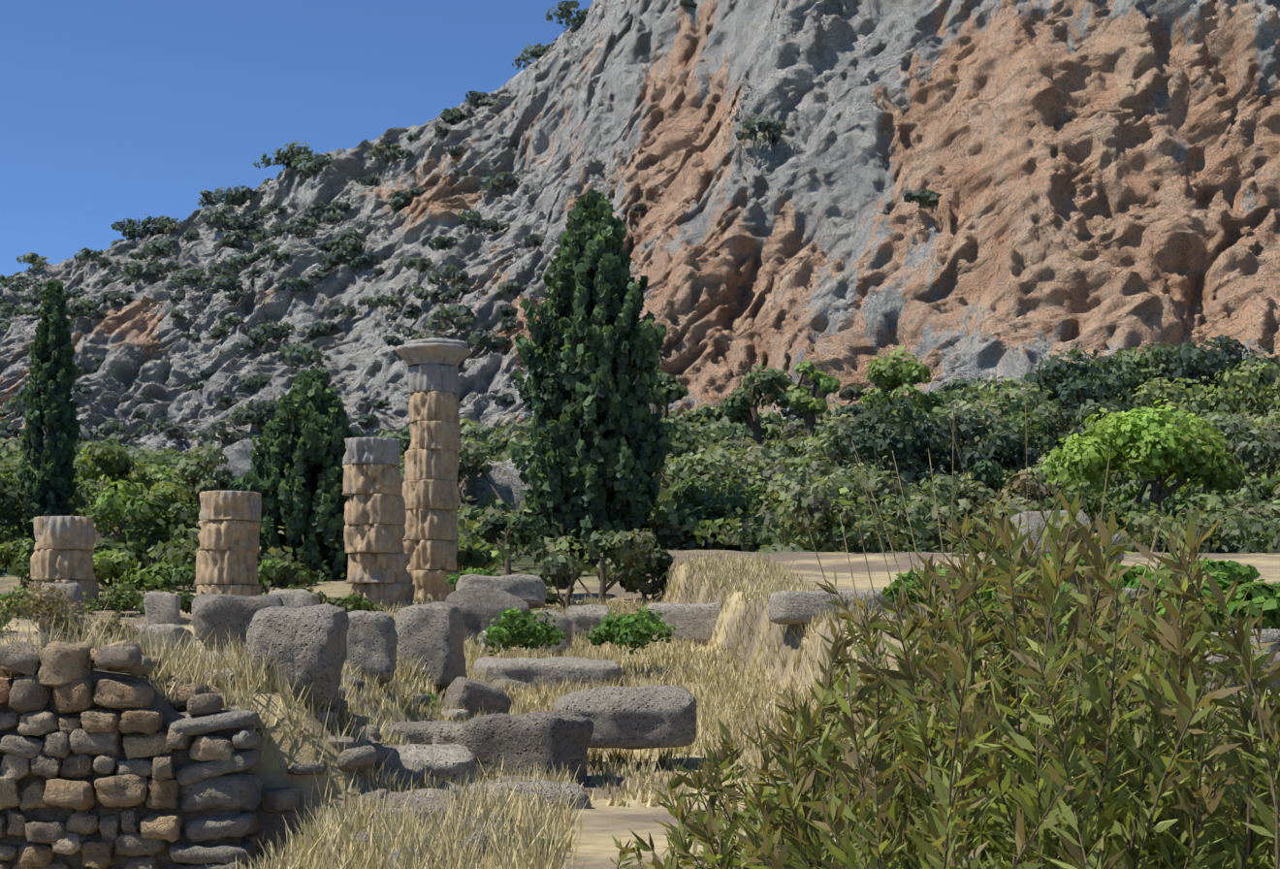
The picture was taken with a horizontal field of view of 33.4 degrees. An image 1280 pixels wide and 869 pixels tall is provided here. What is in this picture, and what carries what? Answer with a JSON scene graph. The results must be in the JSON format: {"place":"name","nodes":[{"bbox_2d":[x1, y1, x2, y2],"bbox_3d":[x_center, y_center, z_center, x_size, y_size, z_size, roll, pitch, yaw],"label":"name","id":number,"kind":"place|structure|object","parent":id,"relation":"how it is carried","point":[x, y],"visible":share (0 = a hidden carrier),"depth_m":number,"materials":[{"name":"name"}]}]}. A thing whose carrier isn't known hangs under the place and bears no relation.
{"place":"outdoors","nodes":[
{"label":"outdoors","id":0,"kind":"place"},
{"bbox_2d":[0,0,592,285],"label":"sky","id":1,"kind":"structure","parent":0,"point":[112,112],"materials":[{"name":"blue"}]},
{"bbox_2d":[0,0,1279,454],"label":"mountain cliff","id":2,"kind":"structure","parent":0,"point":[1102,175],"depth_m":196.94,"materials":[{"name":"stone"}]},
{"bbox_2d":[0,0,943,451],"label":"mountain shrubs","id":3,"kind":"object","parent":2,"relation":"on","point":[345,244],"visible":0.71,"depth_m":248.23,"materials":[{"name":"green plant"}]},
{"bbox_2d":[0,419,1279,868],"bbox_3d":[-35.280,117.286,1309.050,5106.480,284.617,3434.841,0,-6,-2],"label":"ground","id":4,"kind":"structure","parent":0,"point":[601,825],"depth_m":37.19,"materials":[{"name":"beige soil"}]},
{"bbox_2d":[0,668,249,868],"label":"rubble wall","id":5,"kind":"structure","parent":4,"relation":"on","point":[181,757],"depth_m":19.68,"materials":[{"name":"brown stone"}]},
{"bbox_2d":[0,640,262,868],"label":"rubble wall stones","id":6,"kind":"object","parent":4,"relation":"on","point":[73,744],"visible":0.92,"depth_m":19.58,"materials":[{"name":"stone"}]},
{"bbox_2d":[30,337,471,611],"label":"stone columns","id":7,"kind":"structure","parent":4,"relation":"on","point":[402,547],"depth_m":57.17,"materials":[{"name":"beige stone"}]},
{"bbox_2d":[15,187,678,582],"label":"cypress trees","id":8,"kind":"object","parent":4,"relation":"on","point":[582,360],"visible":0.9,"depth_m":74.92,"materials":[{"name":"green plant"}]},
{"bbox_2d":[147,650,551,868],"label":"loose stones","id":9,"kind":"object","parent":4,"relation":"on","point":[353,757],"visible":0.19,"depth_m":20.40,"materials":[{"name":"grey stone"}]},
{"bbox_2d":[217,439,535,521],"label":"rock outcrops","id":10,"kind":"object","parent":4,"relation":"on","point":[504,480],"visible":0.02,"depth_m":102.13,"materials":[{"name":"stone"}]},
{"bbox_2d":[0,547,1270,868],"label":"dry grass","id":11,"kind":"structure","parent":4,"relation":"on","point":[528,829],"depth_m":22.97,"materials":[{"name":"beige plant"}]},
{"bbox_2d":[0,284,1275,609],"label":"tree trunks","id":12,"kind":"object","parent":4,"relation":"on","point":[1158,494],"visible":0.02,"depth_m":79.33,"materials":[{"name":"brown plant"}]},
{"bbox_2d":[0,333,1279,595],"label":"tree foliage","id":13,"kind":"object","parent":4,"relation":"on","point":[754,496],"visible":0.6,"depth_m":84.17,"materials":[{"name":"green plant"}]},
{"bbox_2d":[0,552,1279,857],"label":"low green shrubs","id":14,"kind":"object","parent":4,"relation":"on","point":[621,630],"visible":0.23,"depth_m":33.58,"materials":[{"name":"green plant"}]},
{"bbox_2d":[38,509,1279,809],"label":"stone blocks","id":15,"kind":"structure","parent":4,"relation":"on","point":[316,645],"depth_m":27.84,"materials":[{"name":"grey stone"}]},
{"bbox_2d":[609,479,1279,868],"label":"bush","id":16,"kind":"object","parent":4,"relation":"on","point":[998,712],"depth_m":5.58,"materials":[{"name":"green plant"}]},
{"bbox_2d":[802,395,1201,866],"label":"dry stalks","id":17,"kind":"object","parent":4,"relation":"on","point":[1152,548],"visible":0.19,"depth_m":7.94,"materials":[{"name":"plant"}]}
]}

